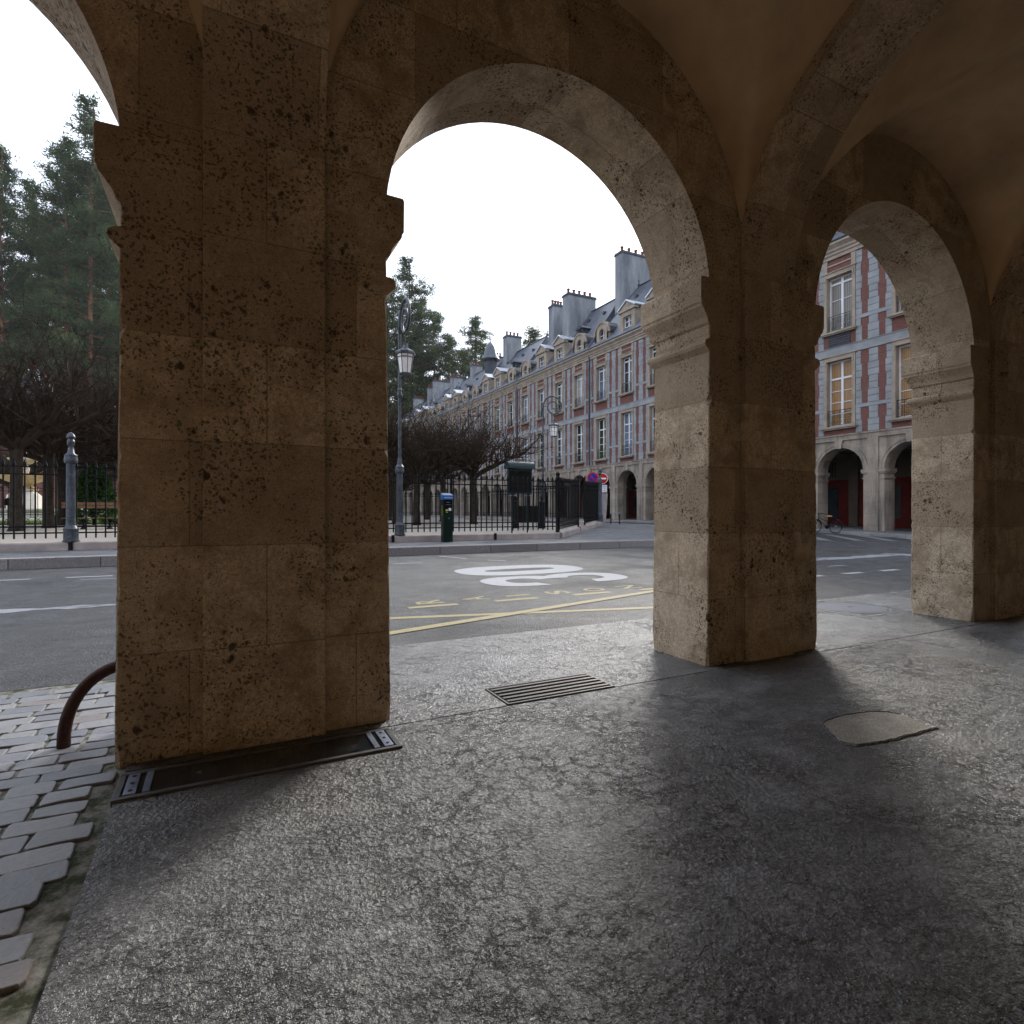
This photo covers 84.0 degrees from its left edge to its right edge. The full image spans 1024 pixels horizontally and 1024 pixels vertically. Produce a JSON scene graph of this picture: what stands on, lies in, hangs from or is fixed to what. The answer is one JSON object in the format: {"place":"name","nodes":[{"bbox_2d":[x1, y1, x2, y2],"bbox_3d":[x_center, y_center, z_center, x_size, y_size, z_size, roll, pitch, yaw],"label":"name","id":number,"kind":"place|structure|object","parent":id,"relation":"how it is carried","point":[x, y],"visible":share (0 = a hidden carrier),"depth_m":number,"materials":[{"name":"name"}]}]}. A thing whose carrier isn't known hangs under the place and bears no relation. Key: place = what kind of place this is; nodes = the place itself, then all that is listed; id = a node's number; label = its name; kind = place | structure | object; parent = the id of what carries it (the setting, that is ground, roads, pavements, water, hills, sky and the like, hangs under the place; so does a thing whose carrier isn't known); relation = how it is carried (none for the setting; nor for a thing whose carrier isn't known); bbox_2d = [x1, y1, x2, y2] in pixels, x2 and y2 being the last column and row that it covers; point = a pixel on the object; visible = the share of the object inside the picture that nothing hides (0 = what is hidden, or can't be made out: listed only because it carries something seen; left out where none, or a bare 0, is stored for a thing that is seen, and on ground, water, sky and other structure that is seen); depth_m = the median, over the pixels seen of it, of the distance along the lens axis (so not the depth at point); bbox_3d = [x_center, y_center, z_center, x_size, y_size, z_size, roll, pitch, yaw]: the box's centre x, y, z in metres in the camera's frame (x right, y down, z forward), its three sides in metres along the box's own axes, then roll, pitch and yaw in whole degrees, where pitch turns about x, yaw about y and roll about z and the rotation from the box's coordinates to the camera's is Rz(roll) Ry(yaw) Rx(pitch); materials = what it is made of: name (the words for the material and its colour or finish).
{"place":"outdoors","nodes":[
{"label":"outdoors","id":0,"kind":"place"},
{"bbox_2d":[4,679,114,691],"bbox_3d":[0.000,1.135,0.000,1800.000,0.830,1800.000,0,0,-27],"label":"ground","id":1,"kind":"structure","parent":0,"point":[52,686],"depth_m":4.71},
{"bbox_2d":[0,154,42,378],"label":"pine tree","id":2,"kind":"object","parent":1,"relation":"on","point":[4,235],"visible":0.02,"depth_m":123.90,"materials":[{"name":"green plant"}]},
{"bbox_2d":[0,142,54,373],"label":"pine tree","id":3,"kind":"object","parent":1,"relation":"on","point":[6,170],"visible":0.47,"depth_m":115.68,"materials":[{"name":"green plant"}]},
{"bbox_2d":[0,174,93,380],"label":"pine tree","id":4,"kind":"object","parent":1,"relation":"on","point":[31,254],"visible":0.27,"depth_m":118.31,"materials":[{"name":"green plant"}]},
{"bbox_2d":[0,89,119,435],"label":"pine tree","id":5,"kind":"object","parent":1,"relation":"on","point":[93,238],"visible":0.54,"depth_m":110.41,"materials":[{"name":"green plant"}]},
{"bbox_2d":[0,130,119,412],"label":"pine tree","id":6,"kind":"object","parent":1,"relation":"on","point":[68,192],"visible":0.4,"depth_m":109.90,"materials":[{"name":"green plant"}]},
{"bbox_2d":[0,680,125,1023],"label":"sett bedding","id":7,"kind":"object","parent":1,"relation":"on","point":[46,919],"depth_m":1.91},
{"bbox_2d":[0,682,117,994],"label":"setts","id":8,"kind":"structure","parent":7,"relation":"on","point":[34,868],"depth_m":2.64,"materials":[{"name":"stone"}]},
{"bbox_2d":[56,661,115,748],"bbox_3d":[-2.365,1.092,3.265,0.397,0.479,0.075,0,0,-30],"label":"guard hoop","id":9,"kind":"object","parent":8,"relation":"on","point":[83,688],"visible":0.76,"depth_m":3.19,"materials":[{"name":"metal"}]},
{"bbox_2d":[25,158,107,357],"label":"pine tree","id":10,"kind":"object","parent":1,"relation":"on","point":[46,189],"visible":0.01,"depth_m":129.03,"materials":[{"name":"green plant"}]},
{"bbox_2d":[15,160,119,400],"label":"pine tree","id":11,"kind":"object","parent":1,"relation":"on","point":[96,276],"visible":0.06,"depth_m":119.34,"materials":[{"name":"green plant"}]},
{"bbox_2d":[38,206,118,383],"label":"pine tree","id":12,"kind":"object","parent":1,"relation":"on","point":[98,305],"visible":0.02,"depth_m":123.94,"materials":[{"name":"green plant"}]},
{"bbox_2d":[56,213,119,392],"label":"pine tree","id":13,"kind":"object","parent":1,"relation":"on","point":[113,278],"visible":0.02,"depth_m":118.25,"materials":[{"name":"green plant"}]},
{"bbox_2d":[386,305,417,417],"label":"pine tree","id":14,"kind":"object","parent":1,"relation":"on","point":[391,322],"visible":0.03,"depth_m":126.41,"materials":[{"name":"green plant"}]},
{"bbox_2d":[386,276,426,420],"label":"pine tree","id":15,"kind":"object","parent":1,"relation":"on","point":[394,335],"visible":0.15,"depth_m":126.79,"materials":[{"name":"green plant"}]},
{"bbox_2d":[387,254,451,422],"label":"pine tree","id":16,"kind":"object","parent":1,"relation":"on","point":[415,345],"visible":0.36,"depth_m":130.89,"materials":[{"name":"green plant"}]},
{"bbox_2d":[390,295,454,402],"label":"pine tree","id":17,"kind":"object","parent":1,"relation":"on","point":[420,329],"visible":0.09,"depth_m":136.30,"materials":[{"name":"green plant"}]},
{"bbox_2d":[401,317,460,397],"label":"pine tree","id":18,"kind":"object","parent":1,"relation":"on","point":[435,335],"visible":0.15,"depth_m":134.68,"materials":[{"name":"green plant"}]},
{"bbox_2d":[427,333,461,380],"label":"pine tree","id":19,"kind":"object","parent":1,"relation":"on","point":[450,351],"visible":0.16,"depth_m":138.76,"materials":[{"name":"green plant"}]},
{"bbox_2d":[437,346,469,380],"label":"pine tree","id":20,"kind":"object","parent":1,"relation":"on","point":[463,367],"visible":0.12,"depth_m":133.73,"materials":[{"name":"green plant"}]},
{"bbox_2d":[449,314,494,376],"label":"pine tree","id":21,"kind":"object","parent":1,"relation":"on","point":[475,344],"visible":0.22,"depth_m":116.89,"materials":[{"name":"green plant"}]},
{"bbox_2d":[29,0,1023,357],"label":"arcade building","id":22,"kind":"structure","parent":1,"relation":"on","point":[725,140],"depth_m":4.46,"materials":[{"name":"stone"}]},
{"bbox_2d":[519,323,545,347],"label":"pine tree","id":23,"kind":"object","parent":1,"relation":"on","point":[533,333],"visible":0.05,"depth_m":111.54,"materials":[{"name":"green plant"}]},
{"bbox_2d":[403,515,911,537],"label":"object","id":24,"kind":"structure","parent":1,"relation":"on","point":[860,533],"depth_m":29.34,"materials":[{"name":"stone"}]},
{"bbox_2d":[0,516,582,542],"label":"gravel square","id":25,"kind":"structure","parent":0,"point":[8,538],"depth_m":23.45,"materials":[{"name":"gravel"}]},
{"bbox_2d":[0,445,54,473],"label":"bare tree","id":26,"kind":"object","parent":25,"relation":"on","point":[6,469],"visible":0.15,"depth_m":48.59,"materials":[{"name":"plant"}]},
{"bbox_2d":[0,347,57,452],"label":"bare tree","id":27,"kind":"object","parent":25,"relation":"on","point":[13,383],"visible":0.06,"depth_m":24.28,"materials":[{"name":"brown plant"}]},
{"bbox_2d":[0,371,117,525],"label":"bare tree","id":28,"kind":"object","parent":25,"relation":"on","point":[83,457],"visible":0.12,"depth_m":27.83,"materials":[{"name":"brown plant"}]},
{"bbox_2d":[0,303,118,527],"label":"bare tree","id":29,"kind":"object","parent":25,"relation":"on","point":[57,445],"visible":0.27,"depth_m":23.88,"materials":[{"name":"brown plant"}]},
{"bbox_2d":[0,289,119,530],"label":"bare tree","id":30,"kind":"object","parent":25,"relation":"on","point":[15,440],"visible":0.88,"depth_m":20.51,"materials":[{"name":"brown plant"}]},
{"bbox_2d":[1,327,118,459],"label":"bare tree","id":31,"kind":"object","parent":25,"relation":"on","point":[105,433],"visible":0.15,"depth_m":23.49,"materials":[{"name":"brown plant"}]},
{"bbox_2d":[61,502,117,528],"bbox_3d":[-16.399,0.154,23.200,3.100,1.122,0.519,0,0,-36],"label":"park bench","id":32,"kind":"object","parent":25,"relation":"on","point":[109,519],"visible":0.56,"depth_m":22.97,"materials":[{"name":"brown wood"}]},
{"bbox_2d":[77,460,117,524],"bbox_3d":[-21.313,-0.971,28.966,2.646,3.472,2.484,0,0,-27],"label":"evergreen shrub","id":33,"kind":"object","parent":25,"relation":"on","point":[91,491],"visible":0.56,"depth_m":28.65,"materials":[{"name":"green plant"}]},
{"bbox_2d":[77,379,118,469],"bbox_3d":[-19.466,-3.516,30.835,9.371,8.545,9.320,0,0,-8],"label":"bare tree","id":34,"kind":"object","parent":25,"relation":"on","point":[108,454],"visible":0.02,"depth_m":29.48,"materials":[{"name":"brown plant"}]},
{"bbox_2d":[0,485,439,516],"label":"iron railing","id":35,"kind":"object","parent":25,"relation":"on","point":[30,491],"visible":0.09,"depth_m":36.07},
{"bbox_2d":[387,396,434,470],"bbox_3d":[-8.830,-2.881,28.020,9.752,7.321,9.315,0,0,-41],"label":"bare tree","id":36,"kind":"object","parent":25,"relation":"on","point":[390,443],"visible":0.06,"depth_m":28.04,"materials":[{"name":"brown plant"}]},
{"bbox_2d":[388,402,440,520],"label":"bare tree","id":37,"kind":"object","parent":25,"relation":"on","point":[390,496],"depth_m":41.81,"materials":[{"name":"brown plant"}]},
{"bbox_2d":[403,417,465,519],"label":"bare tree","id":38,"kind":"object","parent":25,"relation":"on","point":[427,496],"visible":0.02,"depth_m":45.72,"materials":[{"name":"brown plant"}]},
{"bbox_2d":[387,381,482,522],"bbox_3d":[-6.848,-3.658,35.191,8.650,8.839,10.180,0,0,-32],"label":"bare tree","id":39,"kind":"object","parent":25,"relation":"on","point":[403,423],"visible":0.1,"depth_m":34.34,"materials":[{"name":"brown plant"}]},
{"bbox_2d":[387,390,502,524],"bbox_3d":[-4.899,-2.625,30.162,8.722,6.798,9.131,0,0,5],"label":"bare tree","id":40,"kind":"object","parent":25,"relation":"on","point":[419,465],"visible":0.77,"depth_m":29.02,"materials":[{"name":"brown plant"}]},
{"bbox_2d":[406,398,511,521],"bbox_3d":[-4.413,-3.544,39.081,10.587,8.597,10.645,0,0,11],"label":"bare tree","id":41,"kind":"object","parent":25,"relation":"on","point":[443,472],"visible":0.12,"depth_m":38.53,"materials":[{"name":"brown plant"}]},
{"bbox_2d":[392,382,557,523],"bbox_3d":[-2.269,-3.294,31.816,9.434,8.139,8.016,0,0,22],"label":"bare tree","id":42,"kind":"object","parent":25,"relation":"on","point":[475,461],"visible":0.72,"depth_m":31.75,"materials":[{"name":"brown plant"}]},
{"bbox_2d":[504,459,535,532],"bbox_3d":[0.299,-0.551,22.163,1.150,2.994,0.480,0,0,-27],"label":"notice board","id":43,"kind":"object","parent":25,"relation":"on","point":[519,469],"visible":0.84,"depth_m":22.06,"materials":[{"name":"green metal"}]},
{"bbox_2d":[0,0,642,498],"label":"sky","id":44,"kind":"structure","parent":0,"point":[506,220],"materials":[{"name":"white"}]},
{"bbox_2d":[0,516,654,557],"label":"pavement","id":45,"kind":"structure","parent":0,"point":[611,532],"depth_m":19.76,"materials":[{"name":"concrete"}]},
{"bbox_2d":[0,365,87,510],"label":"brick pavilion","id":46,"kind":"structure","parent":45,"relation":"on","point":[39,485],"depth_m":82.04,"materials":[{"name":"stone"}]},
{"bbox_2d":[0,532,559,551],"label":"stone plinth","id":47,"kind":"structure","parent":45,"relation":"on","point":[44,546],"depth_m":18.40,"materials":[{"name":"stone"}]},
{"bbox_2d":[62,432,79,541],"bbox_3d":[-11.430,-0.649,14.744,0.380,2.840,0.374,0,0,-27],"label":"iron post","id":48,"kind":"object","parent":47,"relation":"on","point":[70,531],"visible":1,"depth_m":14.66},
{"bbox_2d":[0,458,558,538],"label":"iron railing","id":49,"kind":"object","parent":47,"relation":"on","point":[114,468],"visible":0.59,"depth_m":18.98,"materials":[{"name":"metal"}]},
{"bbox_2d":[394,297,414,534],"bbox_3d":[-3.477,-3.043,18.277,0.640,7.607,1.325,0,0,-27],"label":"street lamp","id":50,"kind":"object","parent":47,"relation":"on","point":[405,354],"visible":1,"depth_m":18.58,"materials":[{"name":"metal"}]},
{"bbox_2d":[441,493,452,541],"bbox_3d":[-2.156,0.185,18.858,0.350,1.630,0.312,0,0,-24],"label":"parking meter","id":51,"kind":"object","parent":45,"relation":"on","point":[446,519],"visible":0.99,"depth_m":18.74,"materials":[{"name":"green metal"}]},
{"bbox_2d":[465,517,595,524],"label":"stone plinth","id":52,"kind":"structure","parent":45,"relation":"on","point":[505,519],"depth_m":41.00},
{"bbox_2d":[465,484,583,518],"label":"iron railing","id":53,"kind":"object","parent":52,"relation":"on","point":[505,491],"visible":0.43,"depth_m":40.25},
{"bbox_2d":[541,395,561,521],"bbox_3d":[2.321,-3.164,34.003,1.325,7.607,0.640,0,0,-5],"label":"street lamp","id":54,"kind":"object","parent":45,"relation":"on","point":[553,425],"visible":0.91,"depth_m":33.92,"materials":[{"name":"metal"}]},
{"bbox_2d":[559,527,581,537],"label":"stone plinth","id":55,"kind":"structure","parent":45,"relation":"on","point":[568,532],"depth_m":23.00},
{"bbox_2d":[558,471,578,531],"bbox_3d":[2.354,-0.341,23.416,0.120,2.627,3.900,0,0,18],"label":"iron railing","id":56,"kind":"object","parent":55,"relation":"on","point":[573,502],"visible":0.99,"depth_m":23.21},
{"bbox_2d":[581,522,602,529],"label":"stone plinth","id":57,"kind":"structure","parent":45,"relation":"on","point":[591,525],"depth_m":27.58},
{"bbox_2d":[583,476,598,524],"bbox_3d":[4.044,-0.492,28.567,0.120,2.636,4.319,0,0,18],"label":"iron railing","id":58,"kind":"object","parent":57,"relation":"on","point":[591,489],"visible":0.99,"depth_m":27.94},
{"bbox_2d":[596,469,602,521],"bbox_3d":[4.695,-0.910,30.417,0.380,2.840,0.374,0,0,-27],"label":"iron post","id":59,"kind":"object","parent":57,"relation":"on","point":[600,482],"visible":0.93,"depth_m":30.32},
{"bbox_2d":[587,472,597,520],"bbox_3d":[4.375,-0.697,30.878,0.600,2.910,0.096,0,0,4],"label":"no parking sign","id":60,"kind":"object","parent":45,"relation":"on","point":[592,476],"visible":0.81,"depth_m":30.84,"materials":[{"name":"metal"}]},
{"bbox_2d":[598,472,607,513],"bbox_3d":[5.013,-0.719,31.532,0.600,2.950,0.079,0,0,4],"label":"no entry sign","id":61,"kind":"object","parent":45,"relation":"on","point":[604,477],"visible":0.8,"depth_m":31.50,"materials":[{"name":"metal"}]},
{"bbox_2d":[603,493,607,524],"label":"sign post","id":62,"kind":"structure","parent":45,"relation":"on","point":[605,496],"depth_m":31.71,"materials":[{"name":"metal"}]},
{"bbox_2d":[0,516,911,691],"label":"road","id":63,"kind":"structure","parent":0,"point":[47,648],"depth_m":8.82,"materials":[{"name":"asphalt"}]},
{"bbox_2d":[0,604,115,612],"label":"worn stripe","id":64,"kind":"object","parent":63,"relation":"on","point":[29,609],"visible":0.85,"depth_m":7.54,"materials":[{"name":"white paint"}]},
{"bbox_2d":[0,516,654,569],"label":"kerb","id":65,"kind":"structure","parent":63,"relation":"on","point":[52,562],"depth_m":16.28,"materials":[{"name":"stone"}]},
{"bbox_2d":[390,590,652,634],"bbox_3d":[0.321,1.308,7.615,7.317,0.022,0.150,0,0,-41],"label":"road marking line","id":66,"kind":"object","parent":63,"relation":"on","point":[493,616],"visible":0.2,"depth_m":7.27,"materials":[{"name":"yellow paint"}]},
{"bbox_2d":[390,607,652,618],"bbox_3d":[0.119,1.313,7.405,6.835,0.020,0.130,0,0,-14],"label":"road marking line","id":67,"kind":"object","parent":63,"relation":"on","point":[407,617],"visible":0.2,"depth_m":7.43,"materials":[{"name":"yellow paint"}]},
{"bbox_2d":[454,565,627,585],"bbox_3d":[0.451,1.269,11.758,3.098,0.036,3.190,0,0,-27],"label":"speed marking","id":68,"kind":"object","parent":63,"relation":"on","point":[499,581],"visible":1,"depth_m":11.70,"materials":[{"name":"white paint"}]},
{"bbox_2d":[816,554,910,559],"bbox_3d":[8.891,1.274,15.676,6.900,0.009,0.780,0,0,-27],"label":"worn band","id":69,"kind":"object","parent":63,"relation":"on","point":[855,557],"visible":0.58,"depth_m":16.27,"materials":[{"name":"white paint"}]},
{"bbox_2d":[31,617,1023,1023],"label":"arcade pavement","id":70,"kind":"structure","parent":0,"point":[753,843],"depth_m":2.07,"materials":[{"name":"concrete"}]},
{"bbox_2d":[110,727,402,807],"bbox_3d":[-1.262,1.300,2.965,1.330,0.041,0.300,0,0,-27],"label":"floor light","id":71,"kind":"object","parent":70,"relation":"on","point":[140,784],"visible":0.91,"depth_m":2.91,"materials":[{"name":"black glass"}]},
{"bbox_2d":[820,711,938,746],"bbox_3d":[2.168,1.294,3.438,0.804,0.009,0.412,0,0,-27],"label":"cement patch","id":72,"kind":"object","parent":70,"relation":"on","point":[857,729],"visible":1,"depth_m":3.42,"materials":[{"name":"concrete"}]},
{"bbox_2d":[514,495,544,528],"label":"park gate","id":73,"kind":"structure","parent":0,"point":[525,512],"depth_m":26.73,"materials":[{"name":"black metal"}]},
{"bbox_2d":[125,590,1023,772],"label":"pavement","id":74,"kind":"structure","parent":0,"point":[436,679],"depth_m":5.04,"materials":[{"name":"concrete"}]},
{"bbox_2d":[94,118,403,767],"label":"arcade pillar","id":75,"kind":"structure","parent":74,"relation":"on","point":[257,286],"depth_m":3.13,"materials":[{"name":"stone"}]},
{"bbox_2d":[485,673,614,704],"bbox_3d":[0.283,1.319,4.193,0.890,0.062,0.380,0,0,-27],"label":"floor grate","id":76,"kind":"object","parent":74,"relation":"in","point":[517,693],"visible":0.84,"depth_m":4.16,"materials":[{"name":"black"}]},
{"bbox_2d":[641,268,823,666],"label":"arcade pillar","id":77,"kind":"structure","parent":74,"relation":"on","point":[734,366],"depth_m":5.01,"materials":[{"name":"stone"}]},
{"bbox_2d":[816,599,911,616],"bbox_3d":[4.602,1.299,7.741,1.062,0.021,1.064,0,0,-27],"label":"cement patch","id":78,"kind":"object","parent":74,"relation":"in","point":[850,607],"visible":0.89,"depth_m":7.69,"materials":[{"name":"concrete"}]},
{"bbox_2d":[901,338,1023,621],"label":"arcade pillar","id":79,"kind":"structure","parent":74,"relation":"on","point":[965,403],"depth_m":6.94,"materials":[{"name":"stone"}]},
{"bbox_2d":[437,515,911,534],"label":"sidewalk","id":80,"kind":"structure","parent":0,"point":[904,531],"depth_m":31.69,"materials":[{"name":"concrete"}]},
{"bbox_2d":[389,395,426,514],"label":"brick pavilion","id":81,"kind":"structure","parent":80,"relation":"on","point":[418,401],"depth_m":113.13,"materials":[{"name":"stone"}]},
{"bbox_2d":[408,373,463,514],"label":"brick pavilion","id":82,"kind":"structure","parent":80,"relation":"on","point":[443,387],"depth_m":99.29,"materials":[{"name":"stone"}]},
{"bbox_2d":[432,338,502,515],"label":"brick pavilion","id":83,"kind":"structure","parent":80,"relation":"on","point":[491,359],"depth_m":84.38,"materials":[{"name":"stone"}]},
{"bbox_2d":[466,330,547,516],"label":"brick pavilion","id":84,"kind":"structure","parent":80,"relation":"on","point":[502,377],"depth_m":72.68,"materials":[{"name":"stone"}]},
{"bbox_2d":[514,288,614,517],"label":"brick pavilion","id":85,"kind":"structure","parent":80,"relation":"on","point":[557,366],"depth_m":59.82,"materials":[{"name":"stone"}]},
{"bbox_2d":[522,396,527,422],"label":"window","id":86,"kind":"structure","parent":85,"relation":"in","point":[525,418],"depth_m":65.63,"materials":[{"name":"glass"}]},
{"bbox_2d":[556,429,561,464],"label":"window","id":87,"kind":"structure","parent":85,"relation":"in","point":[559,458],"depth_m":58.96,"materials":[{"name":"glass"}]},
{"bbox_2d":[556,383,561,412],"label":"window","id":88,"kind":"structure","parent":85,"relation":"in","point":[560,384],"depth_m":58.96,"materials":[{"name":"glass"}]},
{"bbox_2d":[575,424,582,461],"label":"window","id":89,"kind":"structure","parent":85,"relation":"in","point":[579,453],"depth_m":55.69,"materials":[{"name":"glass"}]},
{"bbox_2d":[575,375,582,406],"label":"window","id":90,"kind":"structure","parent":85,"relation":"in","point":[579,398],"depth_m":55.69,"materials":[{"name":"glass"}]},
{"bbox_2d":[586,246,655,519],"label":"brick pavilion","id":91,"kind":"structure","parent":80,"relation":"on","point":[621,350],"depth_m":50.08,"materials":[{"name":"stone"}]},
{"bbox_2d":[597,419,605,458],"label":"window","id":92,"kind":"structure","parent":91,"relation":"in","point":[602,423],"depth_m":52.41,"materials":[{"name":"glass"}]},
{"bbox_2d":[597,366,605,400],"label":"window","id":93,"kind":"structure","parent":91,"relation":"in","point":[602,371],"depth_m":52.47,"materials":[{"name":"glass"}]},
{"bbox_2d":[622,412,631,455],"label":"window","id":94,"kind":"structure","parent":91,"relation":"in","point":[627,447],"depth_m":49.12,"materials":[{"name":"glass"}]},
{"bbox_2d":[622,356,631,392],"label":"window","id":95,"kind":"structure","parent":91,"relation":"in","point":[627,383],"depth_m":49.12,"materials":[{"name":"glass"}]},
{"bbox_2d":[816,513,842,532],"bbox_3d":[16.334,0.579,29.682,0.565,1.050,1.881,0,0,-29],"label":"bicycle","id":96,"kind":"object","parent":80,"relation":"on","point":[826,526],"visible":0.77,"depth_m":29.46,"materials":[{"name":"metal"}]},
{"bbox_2d":[815,232,912,530],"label":"brick pavilion","id":97,"kind":"structure","parent":80,"relation":"on","point":[863,425],"depth_m":31.21,"materials":[{"name":"stone"}]},
{"bbox_2d":[828,358,851,426],"bbox_3d":[18.596,-6.690,32.105,0.326,3.740,1.469,0,0,-27],"label":"window","id":98,"kind":"structure","parent":97,"relation":"in","point":[840,411],"depth_m":32.19,"materials":[{"name":"glass"}]},
{"bbox_2d":[828,272,851,332],"bbox_3d":[18.596,-11.775,32.105,0.326,3.150,1.469,0,0,-27],"label":"window","id":99,"kind":"structure","parent":97,"relation":"in","point":[840,287],"depth_m":32.19,"materials":[{"name":"glass"}]},
{"bbox_2d":[897,344,912,417],"bbox_3d":[20.301,-6.690,28.767,0.326,3.740,1.469,0,0,-27],"label":"window","id":100,"kind":"structure","parent":97,"relation":"in","point":[905,393],"depth_m":29.27,"materials":[{"name":"white paint"}]},
{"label":"lawn","id":101,"kind":"structure","parent":0,"visible":0},
{"bbox_2d":[0,452,54,520],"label":"fountain","id":102,"kind":"object","parent":101,"relation":"on","point":[30,479],"visible":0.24,"depth_m":39.50,"materials":[{"name":"stone"}]},
{"bbox_2d":[74,410,117,477],"bbox_3d":[-22.619,-2.958,33.702,8.047,7.376,8.425,0,0,-5],"label":"bare tree","id":103,"kind":"object","parent":101,"relation":"on","point":[110,463],"visible":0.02,"depth_m":32.54,"materials":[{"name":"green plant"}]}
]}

